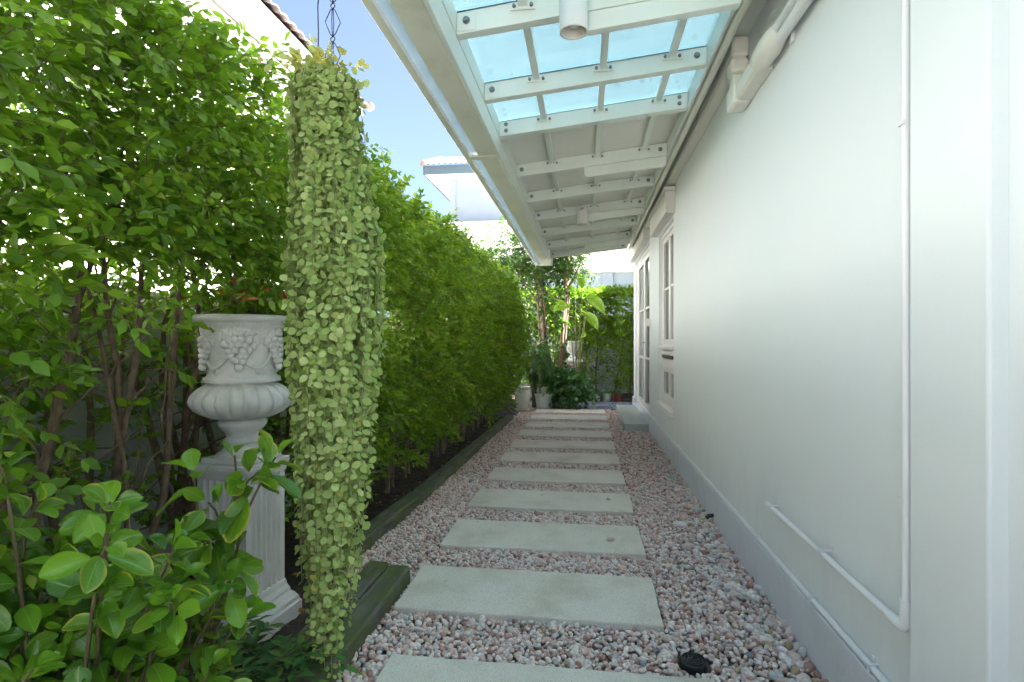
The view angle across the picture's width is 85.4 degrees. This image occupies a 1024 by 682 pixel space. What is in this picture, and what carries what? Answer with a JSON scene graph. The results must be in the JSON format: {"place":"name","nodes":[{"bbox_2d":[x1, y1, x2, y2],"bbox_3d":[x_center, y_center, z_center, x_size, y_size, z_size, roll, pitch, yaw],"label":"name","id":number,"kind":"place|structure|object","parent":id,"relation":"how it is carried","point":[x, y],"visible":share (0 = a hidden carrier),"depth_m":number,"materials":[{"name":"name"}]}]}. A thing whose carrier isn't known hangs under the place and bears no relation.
{"place":"outdoors","nodes":[
{"label":"outdoors","id":0,"kind":"place"},
{"bbox_2d":[0,0,373,297],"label":"neighbour house","id":1,"kind":"structure","parent":0,"point":[268,18],"depth_m":8.15,"materials":[{"name":"paint"}]},
{"bbox_2d":[166,397,531,681],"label":"soil bed","id":2,"kind":"object","parent":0,"point":[373,509],"visible":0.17,"depth_m":3.98,"materials":[{"name":"brown soil"}]},
{"bbox_2d":[0,29,101,680],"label":"leafy shrub","id":3,"kind":"object","parent":2,"relation":"on","point":[18,473],"visible":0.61,"depth_m":1.16,"materials":[{"name":"green plant"}]},
{"bbox_2d":[0,0,251,680],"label":"leafy shrub","id":4,"kind":"object","parent":2,"relation":"on","point":[23,171],"visible":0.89,"depth_m":1.35,"materials":[{"name":"green plant"}]},
{"bbox_2d":[0,427,275,681],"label":"broad leaved shrub","id":5,"kind":"object","parent":2,"relation":"on","point":[119,610],"visible":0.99,"depth_m":1.05,"materials":[{"name":"green plant"}]},
{"bbox_2d":[0,0,297,674],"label":"leafy shrub","id":6,"kind":"object","parent":2,"relation":"on","point":[183,133],"visible":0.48,"depth_m":1.76,"materials":[{"name":"green plant"}]},
{"bbox_2d":[35,35,334,617],"bbox_3d":[-1.307,-0.005,2.285,1.301,2.219,1.027,0,0,8],"label":"leafy shrub","id":7,"kind":"object","parent":2,"relation":"on","point":[269,137],"visible":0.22,"depth_m":2.11,"materials":[{"name":"green plant"}]},
{"bbox_2d":[101,430,300,681],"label":"broad leaved shrub","id":8,"kind":"object","parent":2,"relation":"on","point":[225,530],"visible":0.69,"depth_m":1.30,"materials":[{"name":"green plant"}]},
{"bbox_2d":[183,455,301,653],"bbox_3d":[-1.019,0.794,2.097,0.304,0.692,0.304,0,0,15],"label":"pedestal","id":9,"kind":"object","parent":2,"relation":"on","point":[263,540],"visible":0.41,"depth_m":2.06,"materials":[{"name":"stone"}]},
{"bbox_2d":[187,314,291,465],"bbox_3d":[-1.019,0.176,2.097,0.360,0.543,0.360,0,0,8],"label":"urn","id":10,"kind":"object","parent":9,"relation":"on","point":[241,395],"visible":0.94,"depth_m":1.99,"materials":[{"name":"stone"}]},
{"bbox_2d":[182,277,288,323],"bbox_3d":[-0.991,-0.146,2.058,0.351,0.181,0.349,0,0,8],"label":"red flower plant","id":11,"kind":"object","parent":10,"relation":"on","point":[244,299],"visible":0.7,"depth_m":2.03,"materials":[{"name":"green plant"}]},
{"bbox_2d":[139,93,405,527],"bbox_3d":[-1.111,-0.009,2.656,1.057,2.227,1.136,0,0,8],"label":"leafy shrub","id":12,"kind":"object","parent":2,"relation":"on","point":[275,432],"visible":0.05,"depth_m":2.61,"materials":[{"name":"green plant"}]},
{"bbox_2d":[187,615,360,681],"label":"fern","id":13,"kind":"object","parent":2,"relation":"on","point":[265,672],"visible":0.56,"depth_m":1.70,"materials":[{"name":"green plant"}]},
{"bbox_2d":[230,119,533,554],"bbox_3d":[-0.678,-0.042,5.495,1.196,2.329,5.831,0,0,10],"label":"clipped hedge","id":14,"kind":"object","parent":2,"relation":"on","point":[478,334],"visible":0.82,"depth_m":4.06,"materials":[{"name":"green plant"}]},
{"bbox_2d":[242,413,743,663],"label":"leaf litter","id":15,"kind":"object","parent":2,"relation":"on","point":[301,609],"visible":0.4,"depth_m":3.23,"materials":[{"name":"brown plant"}]},
{"bbox_2d":[271,0,467,317],"label":"sky","id":16,"kind":"structure","parent":0,"point":[402,121],"materials":[{"name":"blue"}]},
{"bbox_2d":[420,156,527,315],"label":"neighbour house","id":17,"kind":"structure","parent":0,"point":[461,187],"depth_m":24.37,"materials":[{"name":"white paint"}]},
{"bbox_2d":[510,394,631,401],"bbox_3d":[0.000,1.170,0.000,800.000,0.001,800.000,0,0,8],"label":"ground","id":18,"kind":"structure","parent":0,"point":[589,401],"depth_m":10.73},
{"bbox_2d":[0,281,465,654],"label":"boundary wall","id":19,"kind":"structure","parent":18,"relation":"on","point":[104,435],"depth_m":2.33,"materials":[{"name":"paint"}]},
{"bbox_2d":[514,315,633,394],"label":"boundary wall","id":20,"kind":"structure","parent":18,"relation":"on","point":[600,387],"depth_m":11.77,"materials":[{"name":"paint"}]},
{"bbox_2d":[628,0,1023,681],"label":"house","id":21,"kind":"structure","parent":18,"relation":"on","point":[764,252],"depth_m":1.60,"materials":[{"name":"paint"}]},
{"bbox_2d":[361,0,766,265],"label":"canopy","id":22,"kind":"object","parent":21,"relation":"attached to","point":[549,128],"visible":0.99,"depth_m":2.93,"materials":[{"name":"metal"}]},
{"bbox_2d":[325,0,340,63],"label":"hanging chain","id":23,"kind":"object","parent":22,"relation":"hanging from","point":[332,29],"visible":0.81,"depth_m":1.75,"materials":[{"name":"black metal"}]},
{"bbox_2d":[241,0,388,678],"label":"hanging plant","id":24,"kind":"object","parent":23,"relation":"hanging from","point":[332,216],"visible":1,"depth_m":1.68,"materials":[{"name":"green plant"}]},
{"bbox_2d":[559,0,587,39],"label":"spotlight","id":25,"kind":"object","parent":22,"relation":"attached to","point":[573,19],"visible":1,"depth_m":2.12,"materials":[{"name":"paint"}]},
{"bbox_2d":[577,206,587,224],"bbox_3d":[0.718,-1.282,5.656,0.111,0.185,0.117,0,0,8],"label":"spotlight","id":26,"kind":"object","parent":22,"relation":"attached to","point":[582,215],"visible":1,"depth_m":5.61,"materials":[{"name":"white metal"}]},
{"bbox_2d":[638,259,643,405],"bbox_3d":[1.949,-0.122,8.275,0.047,2.115,0.917,0,0,8],"label":"door","id":27,"kind":"structure","parent":21,"relation":"in","point":[641,266],"depth_m":8.45,"materials":[{"name":"paint"}]},
{"bbox_2d":[641,251,648,411],"bbox_3d":[1.806,-0.122,7.367,0.094,2.115,0.917,0,0,8],"label":"door","id":28,"kind":"structure","parent":21,"relation":"in","point":[646,259],"depth_m":7.75,"materials":[{"name":"paint"}]},
{"bbox_2d":[646,319,650,325],"bbox_3d":[1.655,-0.225,6.736,0.054,0.090,0.070,0,0,8],"label":"sensor box","id":29,"kind":"object","parent":21,"relation":"attached to","point":[648,322],"visible":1,"depth_m":6.70,"materials":[{"name":"beige plastic"}]},
{"bbox_2d":[659,223,672,408],"bbox_3d":[1.566,-0.237,5.477,0.122,1.755,0.990,0,0,8],"label":"window frame","id":30,"kind":"structure","parent":21,"relation":"in","point":[666,349],"depth_m":5.69,"materials":[{"name":"paint"}]},
{"bbox_2d":[663,233,669,344],"bbox_3d":[1.606,-0.518,5.701,0.042,1.111,0.452,0,0,8],"label":"window","id":31,"kind":"structure","parent":21,"relation":"in","point":[666,242],"depth_m":5.84,"materials":[{"name":"paint"}]},
{"bbox_2d":[663,366,669,400],"bbox_3d":[1.606,0.430,5.701,0.042,0.336,0.452,0,0,8],"label":"window","id":32,"kind":"structure","parent":21,"relation":"in","point":[666,370],"depth_m":5.77,"materials":[{"name":"paint"}]},
{"bbox_2d":[670,229,672,344],"bbox_3d":[1.546,-0.518,5.250,0.042,1.111,0.452,0,0,8],"label":"window","id":33,"kind":"structure","parent":21,"relation":"in","point":[671,232],"depth_m":5.42,"materials":[{"name":"paint"}]},
{"bbox_2d":[670,368,672,403],"bbox_3d":[1.546,0.430,5.250,0.042,0.336,0.452,0,0,8],"label":"window","id":34,"kind":"structure","parent":21,"relation":"in","point":[671,369],"depth_m":5.42,"materials":[{"name":"paint"}]},
{"bbox_2d":[705,513,713,519],"bbox_3d":[1.192,1.054,3.333,0.065,0.039,0.024,0,0,8],"label":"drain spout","id":35,"kind":"object","parent":21,"relation":"attached to","point":[707,516],"visible":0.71,"depth_m":3.33,"materials":[{"name":"black plastic"}]},
{"bbox_2d":[643,0,812,226],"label":"cable trunking","id":36,"kind":"object","parent":21,"relation":"attached to","point":[739,78],"visible":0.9,"depth_m":2.68,"materials":[{"name":"beige plastic"}]},
{"bbox_2d":[648,412,889,681],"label":"conduit pipe","id":37,"kind":"object","parent":21,"relation":"on","point":[874,670],"visible":1,"depth_m":1.97,"materials":[{"name":"white plastic"}]},
{"bbox_2d":[765,0,909,631],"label":"drain pipe","id":38,"kind":"object","parent":21,"relation":"attached to","point":[901,622],"visible":0.91,"depth_m":1.31,"materials":[{"name":"white plastic"}]},
{"bbox_2d":[541,367,601,409],"bbox_3d":[0.895,0.823,9.022,1.023,0.807,0.905,0,0,29],"label":"bushy pot plant","id":39,"kind":"object","parent":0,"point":[566,398],"visible":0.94,"depth_m":8.81,"materials":[{"name":"green plant"}]},
{"bbox_2d":[525,244,633,314],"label":"garden building","id":40,"kind":"structure","parent":0,"point":[612,267],"depth_m":15.58,"materials":[{"name":"white paint"}]},
{"bbox_2d":[336,402,828,681],"bbox_3d":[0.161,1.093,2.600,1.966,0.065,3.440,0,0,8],"label":"gravel","id":41,"kind":"structure","parent":0,"point":[722,582],"depth_m":2.28,"materials":[{"name":"grey gravel"}]},
{"bbox_2d":[255,561,388,681],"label":"timber kerb","id":42,"kind":"structure","parent":41,"relation":"on","point":[371,573],"depth_m":2.27,"materials":[{"name":"green wood"}]},
{"bbox_2d":[288,565,409,681],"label":"timber kerb","id":43,"kind":"structure","parent":41,"relation":"on","point":[379,598],"depth_m":2.08,"materials":[{"name":"green wood"}]},
{"bbox_2d":[325,492,422,571],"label":"timber kerb","id":44,"kind":"structure","parent":41,"relation":"on","point":[398,512],"depth_m":3.24,"materials":[{"name":"wood"}]},
{"bbox_2d":[412,440,482,502],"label":"timber kerb","id":45,"kind":"structure","parent":41,"relation":"on","point":[432,483],"depth_m":4.45,"materials":[{"name":"wood"}]},
{"bbox_2d":[476,414,513,445],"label":"timber kerb","id":46,"kind":"structure","parent":41,"relation":"on","point":[501,424],"depth_m":6.58,"materials":[{"name":"wood"}]},
{"bbox_2d":[394,565,663,632],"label":"stepping slab","id":47,"kind":"structure","parent":41,"relation":"on","point":[618,603],"depth_m":2.32,"materials":[{"name":"concrete"}]},
{"bbox_2d":[440,519,645,560],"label":"stepping slab","id":48,"kind":"structure","parent":41,"relation":"on","point":[538,537],"depth_m":3.02,"materials":[{"name":"concrete"}]},
{"bbox_2d":[606,537,614,541],"bbox_3d":[0.529,1.065,2.977,0.045,0.028,0.025,0,0,8],"label":"pebble","id":49,"kind":"object","parent":48,"relation":"on","point":[610,539],"visible":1,"depth_m":2.97,"materials":[{"name":"stone"}]},
{"bbox_2d":[375,654,714,681],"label":"stepping slab","id":50,"kind":"structure","parent":41,"relation":"on","point":[402,668],"depth_m":1.79,"materials":[{"name":"concrete"}]},
{"bbox_2d":[468,488,633,515],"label":"stepping slab","id":51,"kind":"structure","parent":41,"relation":"on","point":[584,503],"depth_m":3.71,"materials":[{"name":"concrete"}]},
{"bbox_2d":[486,467,625,487],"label":"stepping slab","id":52,"kind":"structure","parent":41,"relation":"on","point":[607,478],"depth_m":4.40,"materials":[{"name":"concrete"}]},
{"bbox_2d":[500,451,619,466],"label":"stepping slab","id":53,"kind":"structure","parent":41,"relation":"on","point":[599,459],"depth_m":5.07,"materials":[{"name":"concrete"}]},
{"bbox_2d":[509,439,615,451],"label":"stepping slab","id":54,"kind":"structure","parent":41,"relation":"on","point":[595,446],"depth_m":5.70,"materials":[{"name":"concrete"}]},
{"bbox_2d":[517,429,611,440],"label":"stepping slab","id":55,"kind":"structure","parent":41,"relation":"on","point":[582,434],"depth_m":6.37,"materials":[{"name":"concrete"}]},
{"bbox_2d":[524,421,609,429],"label":"stepping slab","id":56,"kind":"structure","parent":41,"relation":"on","point":[534,424],"depth_m":7.07,"materials":[{"name":"concrete"}]},
{"bbox_2d":[449,401,687,487],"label":"gravel","id":57,"kind":"structure","parent":41,"relation":"on","point":[646,454],"depth_m":5.38,"materials":[{"name":"beige gravel"}]},
{"bbox_2d":[515,386,529,410],"bbox_3d":[0.160,0.892,8.603,0.241,0.375,0.241,0,0,8],"label":"tall pot","id":58,"kind":"object","parent":57,"relation":"on","point":[523,398],"visible":0.77,"depth_m":8.51,"materials":[{"name":"white ceramic"}]},
{"bbox_2d":[516,344,559,407],"bbox_3d":[0.364,0.581,9.067,0.871,1.077,0.914,0,0,8],"label":"palm plant","id":59,"kind":"object","parent":57,"relation":"on","point":[537,358],"visible":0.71,"depth_m":8.87,"materials":[{"name":"green plant"}]},
{"bbox_2d":[534,393,551,408],"bbox_3d":[0.511,0.963,8.890,0.304,0.235,0.304,0,0,8],"label":"round pot","id":60,"kind":"object","parent":57,"relation":"on","point":[544,401],"visible":0.81,"depth_m":8.78,"materials":[{"name":"white ceramic"}]},
{"bbox_2d":[531,379,556,396],"bbox_3d":[0.530,0.723,8.852,0.429,0.312,0.452,0,0,8],"label":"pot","id":61,"kind":"object","parent":60,"relation":"in","point":[543,388],"visible":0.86,"depth_m":8.84,"materials":[{"name":"green plant"}]},
{"bbox_2d":[530,414,607,420],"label":"stepping slab","id":62,"kind":"structure","parent":41,"relation":"on","point":[570,417],"depth_m":7.78,"materials":[{"name":"concrete"}]},
{"bbox_2d":[534,409,605,414],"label":"stepping slab","id":63,"kind":"structure","parent":41,"relation":"on","point":[570,411],"depth_m":8.44,"materials":[{"name":"concrete"}]},
{"bbox_2d":[601,387,613,401],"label":"potted plant","id":64,"kind":"object","parent":41,"relation":"on","point":[607,397],"visible":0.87,"depth_m":9.97,"materials":[{"name":"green plant"}]},
{"bbox_2d":[607,388,622,401],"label":"potted plant","id":65,"kind":"object","parent":41,"relation":"on","point":[616,396],"visible":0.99,"depth_m":9.93,"materials":[{"name":"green plant"}]},
{"bbox_2d":[616,405,648,432],"bbox_3d":[1.639,1.075,7.702,0.289,0.150,2.020,0,0,8],"label":"door step","id":66,"kind":"object","parent":41,"relation":"on","point":[631,417],"depth_m":7.16,"materials":[{"name":"concrete"}]},
{"bbox_2d":[680,652,706,675],"bbox_3d":[0.618,1.103,1.890,0.092,0.047,0.092,0,0,8],"label":"garden light","id":67,"kind":"object","parent":41,"relation":"on","point":[692,663],"visible":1,"depth_m":1.87,"materials":[{"name":"black plastic"}]},
{"bbox_2d":[538,392,633,401],"bbox_3d":[1.660,1.094,10.977,2.390,0.050,1.600,0,0,8],"label":"soil bed","id":68,"kind":"object","parent":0,"point":[625,397],"visible":0.12,"depth_m":10.69,"materials":[{"name":"brown soil"}]},
{"bbox_2d":[566,341,582,387],"bbox_3d":[1.143,0.560,10.541,0.400,1.120,0.340,0,0,8],"label":"stone planter","id":69,"kind":"object","parent":68,"relation":"on","point":[569,350],"visible":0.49,"depth_m":10.42,"materials":[{"name":"white stone"}]},
{"bbox_2d":[519,283,633,394],"bbox_3d":[1.297,-0.025,11.156,3.654,2.304,1.348,0,0,8],"label":"back hedge","id":70,"kind":"object","parent":68,"relation":"on","point":[604,293],"visible":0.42,"depth_m":10.96,"materials":[{"name":"green plant"}]},
{"bbox_2d":[551,401,631,409],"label":"slate path","id":71,"kind":"structure","parent":0,"point":[606,405],"depth_m":9.40,"materials":[{"name":"grey stone"}]},
{"bbox_2d":[469,215,597,392],"bbox_3d":[0.307,-1.035,9.811,2.719,4.336,2.370,0,0,8],"label":"garden tree","id":72,"kind":"object","parent":71,"relation":"on","point":[564,267],"visible":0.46,"depth_m":9.66,"materials":[{"name":"green plant"}]},
{"bbox_2d":[553,278,604,388],"bbox_3d":[1.130,0.010,9.327,0.686,2.184,0.565,0,0,45],"label":"elephant ear plant","id":73,"kind":"object","parent":71,"relation":"on","point":[597,303],"visible":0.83,"depth_m":9.49,"materials":[{"name":"green plant"}]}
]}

